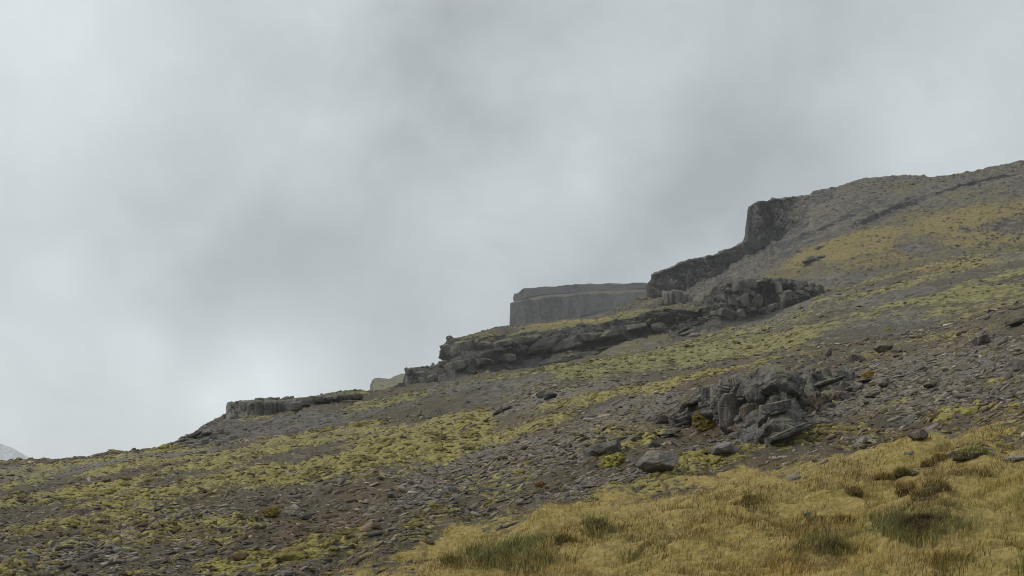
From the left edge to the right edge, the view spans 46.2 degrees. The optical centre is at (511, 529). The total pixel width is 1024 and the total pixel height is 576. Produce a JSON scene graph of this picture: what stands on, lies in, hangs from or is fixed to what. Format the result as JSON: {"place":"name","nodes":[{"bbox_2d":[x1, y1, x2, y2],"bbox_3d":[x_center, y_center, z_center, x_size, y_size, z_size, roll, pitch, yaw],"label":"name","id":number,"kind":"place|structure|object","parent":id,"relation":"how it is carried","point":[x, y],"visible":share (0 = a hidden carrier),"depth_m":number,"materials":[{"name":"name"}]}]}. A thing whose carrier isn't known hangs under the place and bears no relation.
{"place":"outdoors","nodes":[
{"label":"outdoors","id":0,"kind":"place"},
{"bbox_2d":[0,443,28,460],"bbox_3d":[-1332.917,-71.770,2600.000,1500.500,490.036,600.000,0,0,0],"label":"mountain","id":1,"kind":"structure","parent":0,"point":[7,453],"depth_m":2533.35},
{"bbox_2d":[370,373,404,390],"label":"distant hill","id":2,"kind":"structure","parent":0,"point":[380,383],"depth_m":1263.61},
{"bbox_2d":[0,302,1023,575],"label":"ground","id":3,"kind":"structure","parent":0,"point":[596,552],"depth_m":27.78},
{"bbox_2d":[16,499,30,501],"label":"boulder","id":4,"kind":"object","parent":3,"relation":"on","point":[23,500],"visible":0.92,"depth_m":48.85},
{"bbox_2d":[21,554,39,557],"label":"slate stone","id":5,"kind":"object","parent":3,"relation":"on","point":[30,555],"visible":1,"depth_m":25.53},
{"bbox_2d":[55,545,73,550],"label":"slate stone","id":6,"kind":"object","parent":3,"relation":"on","point":[58,548],"visible":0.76,"depth_m":26.30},
{"bbox_2d":[74,552,98,562],"bbox_3d":[-8.825,0.593,24.850,0.192,0.123,0.501,32,36,22],"label":"slate stone","id":7,"kind":"object","parent":3,"relation":"on","point":[89,556],"visible":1,"depth_m":24.85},
{"bbox_2d":[107,561,121,564],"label":"slate stone","id":8,"kind":"object","parent":3,"relation":"on","point":[113,562],"visible":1,"depth_m":24.11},
{"bbox_2d":[137,522,146,526],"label":"slate stone","id":9,"kind":"object","parent":3,"relation":"on","point":[143,524],"visible":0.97,"depth_m":30.37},
{"bbox_2d":[148,558,165,563],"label":"slate stone","id":10,"kind":"object","parent":3,"relation":"on","point":[155,561],"visible":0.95,"depth_m":23.43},
{"bbox_2d":[203,548,218,554],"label":"slate stone","id":11,"kind":"object","parent":3,"relation":"on","point":[210,551],"visible":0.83,"depth_m":25.03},
{"bbox_2d":[217,526,237,531],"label":"slate stone","id":12,"kind":"object","parent":3,"relation":"on","point":[221,529],"visible":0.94,"depth_m":27.15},
{"bbox_2d":[239,563,255,568],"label":"slate stone","id":13,"kind":"object","parent":3,"relation":"on","point":[250,565],"visible":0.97,"depth_m":22.45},
{"bbox_2d":[245,523,259,531],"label":"slate stone","id":14,"kind":"object","parent":3,"relation":"on","point":[255,526],"visible":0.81,"depth_m":26.81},
{"bbox_2d":[257,496,272,502],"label":"slate stone","id":15,"kind":"object","parent":3,"relation":"on","point":[264,499],"visible":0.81,"depth_m":35.63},
{"bbox_2d":[261,506,280,516],"bbox_3d":[-6.116,-0.460,30.448,0.513,0.283,0.259,0,0,0],"label":"moss patch","id":16,"kind":"object","parent":3,"relation":"on","point":[270,511],"visible":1,"depth_m":30.41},
{"bbox_2d":[281,570,295,575],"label":"boulder","id":17,"kind":"object","parent":3,"relation":"on","point":[287,573],"visible":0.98,"depth_m":20.88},
{"bbox_2d":[284,495,299,498],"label":"slate stone","id":18,"kind":"object","parent":3,"relation":"on","point":[292,496],"visible":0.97,"depth_m":36.09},
{"bbox_2d":[300,513,311,519],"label":"boulder","id":19,"kind":"object","parent":3,"relation":"on","point":[305,516],"visible":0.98,"depth_m":30.09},
{"bbox_2d":[322,480,336,484],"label":"slate stone","id":20,"kind":"object","parent":3,"relation":"on","point":[328,482],"visible":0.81,"depth_m":39.90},
{"bbox_2d":[331,490,340,494],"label":"slate stone","id":21,"kind":"object","parent":3,"relation":"on","point":[334,492],"visible":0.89,"depth_m":34.55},
{"bbox_2d":[346,498,357,502],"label":"slate stone","id":22,"kind":"object","parent":3,"relation":"on","point":[351,500],"visible":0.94,"depth_m":32.41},
{"bbox_2d":[359,521,376,531],"bbox_3d":[-2.839,-0.045,23.371,0.396,0.082,0.183,-29,46,-13],"label":"slate stone","id":23,"kind":"object","parent":3,"relation":"on","point":[368,525],"visible":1,"depth_m":23.35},
{"bbox_2d":[363,530,384,536],"bbox_3d":[-2.663,0.061,23.179,0.459,0.070,0.198,-10,19,-40],"label":"slate stone","id":24,"kind":"object","parent":3,"relation":"on","point":[374,533],"visible":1,"depth_m":23.12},
{"bbox_2d":[388,491,398,497],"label":"boulder","id":25,"kind":"object","parent":3,"relation":"on","point":[393,494],"visible":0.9,"depth_m":32.06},
{"bbox_2d":[417,484,429,489],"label":"slate stone","id":26,"kind":"object","parent":3,"relation":"on","point":[423,487],"visible":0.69,"depth_m":34.25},
{"bbox_2d":[442,553,462,564],"bbox_3d":[-0.965,0.477,19.315,0.492,0.248,0.397,0,0,-32],"label":"grass hummock","id":27,"kind":"object","parent":3,"relation":"on","point":[448,558],"depth_m":19.24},
{"bbox_2d":[448,486,456,491],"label":"boulder","id":28,"kind":"object","parent":3,"relation":"on","point":[452,488],"visible":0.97,"depth_m":31.79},
{"bbox_2d":[476,487,492,492],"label":"slate stone","id":29,"kind":"object","parent":3,"relation":"on","point":[484,489],"visible":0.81,"depth_m":30.63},
{"bbox_2d":[492,409,502,415],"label":"boulder","id":30,"kind":"object","parent":3,"relation":"on","point":[497,412],"visible":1,"depth_m":80.87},
{"bbox_2d":[438,531,566,575],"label":"grass clump","id":31,"kind":"object","parent":3,"relation":"on","point":[531,557],"visible":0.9,"depth_m":18.94,"materials":[{"name":"plant"}]},
{"bbox_2d":[0,301,1023,575],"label":"moss","id":32,"kind":"object","parent":3,"relation":"on","point":[294,553],"visible":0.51,"depth_m":32.08,"materials":[{"name":"plant"}]},
{"bbox_2d":[0,301,1023,575],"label":"scree","id":33,"kind":"structure","parent":3,"relation":"on","point":[528,393],"depth_m":34.98,"materials":[{"name":"stone"}]},
{"bbox_2d":[514,477,524,484],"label":"slate stone","id":34,"kind":"object","parent":3,"relation":"on","point":[519,481],"visible":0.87,"depth_m":30.17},
{"bbox_2d":[515,499,523,504],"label":"slate stone","id":35,"kind":"object","parent":3,"relation":"on","point":[520,501],"visible":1,"depth_m":24.32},
{"bbox_2d":[534,482,544,487],"bbox_3d":[0.636,-1.047,27.999,0.299,0.170,0.194,0,0,0],"label":"moss patch","id":36,"kind":"object","parent":3,"relation":"on","point":[539,484],"visible":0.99,"depth_m":27.96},
{"bbox_2d":[536,389,544,397],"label":"boulder","id":37,"kind":"object","parent":3,"relation":"on","point":[539,394],"visible":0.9,"depth_m":84.42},
{"bbox_2d":[543,390,556,399],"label":"boulder","id":38,"kind":"object","parent":3,"relation":"on","point":[550,394],"visible":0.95,"depth_m":78.97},
{"bbox_2d":[552,531,573,544],"bbox_3d":[0.756,0.133,18.591,0.554,0.249,0.408,0,0,0],"label":"grass hummock","id":39,"kind":"object","parent":3,"relation":"on","point":[559,538],"depth_m":18.53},
{"bbox_2d":[560,492,569,497],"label":"slate stone","id":40,"kind":"object","parent":3,"relation":"on","point":[566,494],"visible":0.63,"depth_m":24.55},
{"bbox_2d":[560,443,572,448],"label":"slate stone","id":41,"kind":"object","parent":3,"relation":"on","point":[567,445],"visible":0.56,"depth_m":37.28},
{"bbox_2d":[577,485,596,488],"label":"slate stone","id":42,"kind":"object","parent":3,"relation":"on","point":[587,486],"visible":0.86,"depth_m":25.04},
{"bbox_2d":[583,448,592,456],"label":"boulder","id":43,"kind":"object","parent":3,"relation":"on","point":[587,452],"visible":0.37,"depth_m":34.06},
{"bbox_2d":[580,511,625,538],"bbox_3d":[1.423,-0.096,19.394,0.951,0.529,3.052,0,0,0],"label":"grass clump","id":44,"kind":"object","parent":3,"relation":"on","point":[598,526],"visible":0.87,"depth_m":18.25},
{"bbox_2d":[590,440,621,456],"bbox_3d":[2.486,-2.185,31.922,0.768,0.463,0.682,0,0,19],"label":"boulder","id":45,"kind":"object","parent":3,"relation":"on","point":[598,449],"visible":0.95,"depth_m":31.68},
{"bbox_2d":[597,452,625,467],"bbox_3d":[2.428,-1.670,29.404,0.752,0.508,0.333,0,0,0],"label":"moss patch","id":46,"kind":"object","parent":3,"relation":"on","point":[616,459],"visible":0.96,"depth_m":29.35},
{"bbox_2d":[612,436,626,440],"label":"boulder","id":47,"kind":"object","parent":3,"relation":"on","point":[621,438],"visible":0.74,"depth_m":38.33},
{"bbox_2d":[626,436,641,441],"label":"boulder","id":48,"kind":"object","parent":3,"relation":"on","point":[634,438],"visible":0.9,"depth_m":37.62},
{"bbox_2d":[648,442,659,447],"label":"boulder","id":49,"kind":"object","parent":3,"relation":"on","point":[653,444],"visible":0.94,"depth_m":31.43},
{"bbox_2d":[635,450,678,472],"bbox_3d":[3.059,-1.444,25.237,0.920,0.499,0.730,0,0,0],"label":"boulder","id":50,"kind":"object","parent":3,"relation":"on","point":[651,461],"visible":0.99,"depth_m":25.02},
{"bbox_2d":[652,415,668,423],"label":"boulder","id":51,"kind":"object","parent":3,"relation":"on","point":[659,419],"visible":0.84,"depth_m":41.86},
{"bbox_2d":[302,419,1023,575],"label":"grass","id":52,"kind":"structure","parent":3,"relation":"on","point":[782,563],"depth_m":16.63,"materials":[{"name":"plant"}]},
{"bbox_2d":[691,409,716,431],"bbox_3d":[6.232,-3.515,37.961,1.112,0.850,0.599,0,0,16],"label":"moss patch","id":53,"kind":"object","parent":3,"relation":"on","point":[702,423],"visible":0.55,"depth_m":37.87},
{"bbox_2d":[711,442,739,454],"bbox_3d":[4.680,-1.765,26.210,0.646,0.321,0.536,0,0,0],"label":"boulder","id":54,"kind":"object","parent":3,"relation":"on","point":[724,448],"visible":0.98,"depth_m":26.06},
{"bbox_2d":[741,493,756,501],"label":"grass hummock","id":55,"kind":"object","parent":3,"relation":"on","point":[744,497],"depth_m":20.00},
{"bbox_2d":[661,364,872,447],"bbox_3d":[8.432,-4.117,37.677,7.445,4.503,22.314,0,0,9],"label":"rock outcrop","id":56,"kind":"object","parent":3,"relation":"on","point":[768,405],"visible":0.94,"depth_m":31.50,"materials":[{"name":"stone"}]},
{"bbox_2d":[785,474,800,479],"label":"slate stone","id":57,"kind":"object","parent":3,"relation":"on","point":[795,476],"visible":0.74,"depth_m":22.21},
{"bbox_2d":[794,363,803,368],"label":"slate stone","id":58,"kind":"object","parent":3,"relation":"on","point":[799,366],"visible":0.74,"depth_m":47.66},
{"bbox_2d":[805,513,829,522],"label":"grass hummock","id":59,"kind":"object","parent":3,"relation":"on","point":[810,517],"depth_m":16.69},
{"bbox_2d":[821,347,831,356],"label":"boulder","id":60,"kind":"object","parent":3,"relation":"on","point":[827,352],"visible":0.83,"depth_m":67.77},
{"bbox_2d":[824,403,834,406],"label":"slate stone","id":61,"kind":"object","parent":3,"relation":"on","point":[829,404],"visible":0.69,"depth_m":37.14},
{"bbox_2d":[784,533,876,556],"bbox_3d":[3.842,0.181,14.589,1.231,0.330,0.564,0,0,25],"label":"grass clump","id":62,"kind":"object","parent":3,"relation":"on","point":[839,546],"visible":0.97,"depth_m":14.55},
{"bbox_2d":[826,434,836,439],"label":"slate stone","id":63,"kind":"object","parent":3,"relation":"on","point":[831,436],"visible":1,"depth_m":26.93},
{"bbox_2d":[826,513,858,524],"bbox_3d":[4.232,-0.140,15.282,0.555,0.206,0.468,0,0,0],"label":"grass hummock","id":64,"kind":"object","parent":3,"relation":"on","point":[849,517],"depth_m":15.20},
{"bbox_2d":[836,391,849,399],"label":"boulder","id":65,"kind":"object","parent":3,"relation":"on","point":[844,395],"visible":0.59,"depth_m":39.53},
{"bbox_2d":[844,484,863,497],"bbox_3d":[5.155,-0.569,18.110,0.473,0.265,0.450,0,0,0],"label":"grass hummock","id":66,"kind":"object","parent":3,"relation":"on","point":[851,491],"depth_m":18.05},
{"bbox_2d":[848,353,864,361],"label":"boulder","id":67,"kind":"object","parent":3,"relation":"on","point":[859,357],"visible":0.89,"depth_m":55.04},
{"bbox_2d":[850,382,864,391],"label":"boulder","id":68,"kind":"object","parent":3,"relation":"on","point":[856,386],"visible":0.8,"depth_m":42.23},
{"bbox_2d":[853,436,867,445],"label":"slate stone","id":69,"kind":"object","parent":3,"relation":"on","point":[860,439],"visible":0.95,"depth_m":25.70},
{"bbox_2d":[861,371,874,378],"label":"moss patch","id":70,"kind":"object","parent":3,"relation":"on","point":[867,374],"visible":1,"depth_m":44.98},
{"bbox_2d":[865,391,880,397],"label":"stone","id":71,"kind":"object","parent":3,"relation":"on","point":[872,395],"visible":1,"depth_m":38.27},
{"bbox_2d":[873,341,892,352],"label":"boulder","id":72,"kind":"object","parent":3,"relation":"on","point":[880,347],"visible":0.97,"depth_m":64.57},
{"bbox_2d":[871,471,894,479],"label":"grass hummock","id":73,"kind":"object","parent":3,"relation":"on","point":[886,476],"depth_m":19.86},
{"bbox_2d":[877,378,889,387],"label":"boulder","id":74,"kind":"object","parent":3,"relation":"on","point":[883,382],"visible":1,"depth_m":40.38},
{"bbox_2d":[886,416,900,422],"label":"slate stone","id":75,"kind":"object","parent":3,"relation":"on","point":[892,419],"visible":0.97,"depth_m":30.12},
{"bbox_2d":[890,347,901,352],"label":"boulder","id":76,"kind":"object","parent":3,"relation":"on","point":[899,349],"visible":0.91,"depth_m":61.56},
{"bbox_2d":[892,466,911,477],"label":"grass hummock","id":77,"kind":"object","parent":3,"relation":"on","point":[898,472],"depth_m":19.87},
{"bbox_2d":[893,480,918,497],"bbox_3d":[5.833,-0.595,17.772,0.528,0.339,0.426,0,0,-38],"label":"grass hummock","id":78,"kind":"object","parent":3,"relation":"on","point":[902,487],"depth_m":17.68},
{"bbox_2d":[854,503,980,550],"bbox_3d":[4.862,-0.058,14.921,1.390,0.587,4.011,0,0,0],"label":"grass clump","id":79,"kind":"object","parent":3,"relation":"on","point":[919,530],"visible":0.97,"depth_m":13.93,"materials":[{"name":"plant"}]},
{"bbox_2d":[908,429,928,439],"bbox_3d":[7.495,-1.742,22.151,0.292,0.242,0.371,0,0,-42],"label":"boulder","id":80,"kind":"object","parent":3,"relation":"on","point":[920,434],"visible":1,"depth_m":22.02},
{"bbox_2d":[909,486,932,500],"bbox_3d":[5.355,-0.477,15.764,0.433,0.226,0.451,0,0,-32],"label":"grass hummock","id":81,"kind":"object","parent":3,"relation":"on","point":[918,492],"depth_m":15.70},
{"bbox_2d":[920,459,939,466],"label":"grass hummock","id":82,"kind":"object","parent":3,"relation":"on","point":[927,463],"depth_m":20.68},
{"bbox_2d":[923,381,937,387],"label":"boulder","id":83,"kind":"object","parent":3,"relation":"on","point":[927,385],"visible":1,"depth_m":37.16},
{"bbox_2d":[925,423,938,430],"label":"slate stone","id":84,"kind":"object","parent":3,"relation":"on","point":[934,425],"visible":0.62,"depth_m":24.12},
{"bbox_2d":[920,476,951,493],"bbox_3d":[5.833,-0.594,16.460,0.606,0.327,0.500,0,0,0],"label":"grass hummock","id":85,"kind":"object","parent":3,"relation":"on","point":[936,483],"depth_m":16.36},
{"bbox_2d":[931,452,946,460],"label":"grass hummock","id":86,"kind":"object","parent":3,"relation":"on","point":[938,456],"depth_m":20.74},
{"bbox_2d":[947,450,954,458],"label":"slate stone","id":87,"kind":"object","parent":3,"relation":"on","point":[951,453],"visible":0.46,"depth_m":20.68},
{"bbox_2d":[952,394,972,397],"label":"slate stone","id":88,"kind":"object","parent":3,"relation":"on","point":[960,396],"visible":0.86,"depth_m":30.68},
{"bbox_2d":[956,330,968,335],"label":"boulder","id":89,"kind":"object","parent":3,"relation":"on","point":[961,332],"visible":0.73,"depth_m":61.50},
{"bbox_2d":[943,467,993,478],"bbox_3d":[6.756,-0.840,17.617,0.782,0.283,0.731,0,0,-27],"label":"grass hummock","id":90,"kind":"object","parent":3,"relation":"on","point":[980,472],"depth_m":17.48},
{"bbox_2d":[951,447,991,461],"bbox_3d":[7.259,-1.185,18.915,0.638,0.273,0.582,0,0,0],"label":"moss mound","id":91,"kind":"object","parent":3,"relation":"on","point":[965,454],"visible":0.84,"depth_m":18.79,"materials":[{"name":"green plant"}]},
{"bbox_2d":[971,334,991,345],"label":"boulder","id":92,"kind":"object","parent":3,"relation":"on","point":[981,339],"visible":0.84,"depth_m":46.71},
{"bbox_2d":[1003,371,1012,380],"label":"slate stone","id":93,"kind":"object","parent":3,"relation":"on","point":[1009,375],"visible":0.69,"depth_m":32.53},
{"bbox_2d":[1003,455,1023,461],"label":"boulder","id":94,"kind":"object","parent":3,"relation":"on","point":[1019,457],"visible":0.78,"depth_m":18.37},
{"bbox_2d":[1004,317,1023,325],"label":"boulder","id":95,"kind":"object","parent":3,"relation":"on","point":[1016,321],"visible":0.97,"depth_m":53.27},
{"bbox_2d":[1012,357,1023,370],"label":"boulder","id":96,"kind":"object","parent":3,"relation":"on","point":[1017,363],"visible":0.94,"depth_m":34.03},
{"bbox_2d":[0,0,1023,458],"label":"sky","id":97,"kind":"structure","parent":0,"point":[206,205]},
{"bbox_2d":[509,283,647,324],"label":"mesa hill","id":98,"kind":"structure","parent":0,"point":[546,303],"depth_m":912.17,"materials":[{"name":"stone"}]},
{"bbox_2d":[168,249,1023,444],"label":"hillside","id":99,"kind":"structure","parent":0,"point":[862,314],"depth_m":143.95,"materials":[{"name":"gravel"}]},
{"bbox_2d":[170,438,185,444],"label":"boulder","id":100,"kind":"object","parent":99,"relation":"on","point":[181,440],"visible":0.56,"depth_m":132.68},
{"bbox_2d":[174,441,193,444],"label":"boulder","id":101,"kind":"object","parent":99,"relation":"on","point":[187,442],"visible":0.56,"depth_m":131.92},
{"bbox_2d":[185,430,201,437],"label":"boulder","id":102,"kind":"object","parent":99,"relation":"on","point":[195,434],"visible":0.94,"depth_m":141.74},
{"bbox_2d":[197,438,208,444],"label":"boulder","id":103,"kind":"object","parent":99,"relation":"on","point":[205,441],"visible":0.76,"depth_m":133.58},
{"bbox_2d":[201,428,212,435],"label":"boulder","id":104,"kind":"object","parent":99,"relation":"on","point":[207,432],"visible":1,"depth_m":142.89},
{"bbox_2d":[213,429,223,434],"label":"boulder","id":105,"kind":"object","parent":99,"relation":"on","point":[218,431],"visible":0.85,"depth_m":144.70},
{"bbox_2d":[215,440,228,442],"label":"boulder","id":106,"kind":"object","parent":99,"relation":"on","point":[223,441],"visible":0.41,"depth_m":131.99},
{"bbox_2d":[229,435,237,439],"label":"boulder","id":107,"kind":"object","parent":99,"relation":"on","point":[233,437],"visible":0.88,"depth_m":136.85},
{"bbox_2d":[226,391,363,418],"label":"rock outcrop","id":108,"kind":"object","parent":99,"relation":"on","point":[254,407],"visible":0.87,"depth_m":161.69,"materials":[{"name":"stone"}]},
{"bbox_2d":[167,249,1023,443],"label":"hillside moss","id":109,"kind":"object","parent":99,"relation":"on","point":[591,360],"visible":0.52,"depth_m":153.59,"materials":[{"name":"plant"}]},
{"bbox_2d":[169,249,1023,443],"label":"hillside scree","id":110,"kind":"structure","parent":99,"relation":"on","point":[400,402],"depth_m":151.50,"materials":[{"name":"stone"}]},
{"bbox_2d":[394,278,829,386],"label":"rocky terrain","id":111,"kind":"structure","parent":0,"point":[668,313],"depth_m":269.56,"materials":[{"name":"stone"}]},
{"bbox_2d":[405,367,437,385],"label":"rock stack","id":112,"kind":"object","parent":111,"relation":"on","point":[419,377],"visible":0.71,"depth_m":249.62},
{"bbox_2d":[437,360,447,366],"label":"boulder","id":113,"kind":"object","parent":111,"relation":"on","point":[440,363],"visible":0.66,"depth_m":265.59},
{"bbox_2d":[442,318,692,371],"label":"rock outcrop","id":114,"kind":"object","parent":111,"relation":"on","point":[540,343],"visible":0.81,"depth_m":269.08,"materials":[{"name":"stone"}]},
{"bbox_2d":[404,278,831,382],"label":"terrace scree","id":115,"kind":"structure","parent":111,"relation":"on","point":[597,318],"depth_m":270.51,"materials":[{"name":"stone"}]},
{"bbox_2d":[658,289,692,305],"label":"rock outcrop","id":116,"kind":"object","parent":111,"relation":"on","point":[671,297],"visible":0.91,"depth_m":277.63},
{"bbox_2d":[689,333,700,336],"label":"boulder","id":117,"kind":"object","parent":111,"relation":"on","point":[694,335],"visible":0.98,"depth_m":225.83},
{"bbox_2d":[710,277,814,320],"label":"rock outcrop","id":118,"kind":"object","parent":111,"relation":"on","point":[740,304],"visible":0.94,"depth_m":251.68,"materials":[{"name":"stone"}]},
{"bbox_2d":[598,160,1023,354],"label":"cliff terrain","id":119,"kind":"structure","parent":0,"point":[915,248],"depth_m":379.72,"materials":[{"name":"stone"}]},
{"bbox_2d":[806,256,817,261],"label":"boulder","id":120,"kind":"object","parent":119,"relation":"on","point":[812,258],"visible":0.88,"depth_m":344.44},
{"bbox_2d":[602,160,1023,350],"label":"cliff scree","id":121,"kind":"structure","parent":119,"relation":"on","point":[824,195],"depth_m":403.05,"materials":[{"name":"stone"}]},
{"bbox_2d":[604,163,1023,350],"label":"cliff moss","id":122,"kind":"object","parent":119,"relation":"on","point":[890,186],"visible":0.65,"depth_m":378.44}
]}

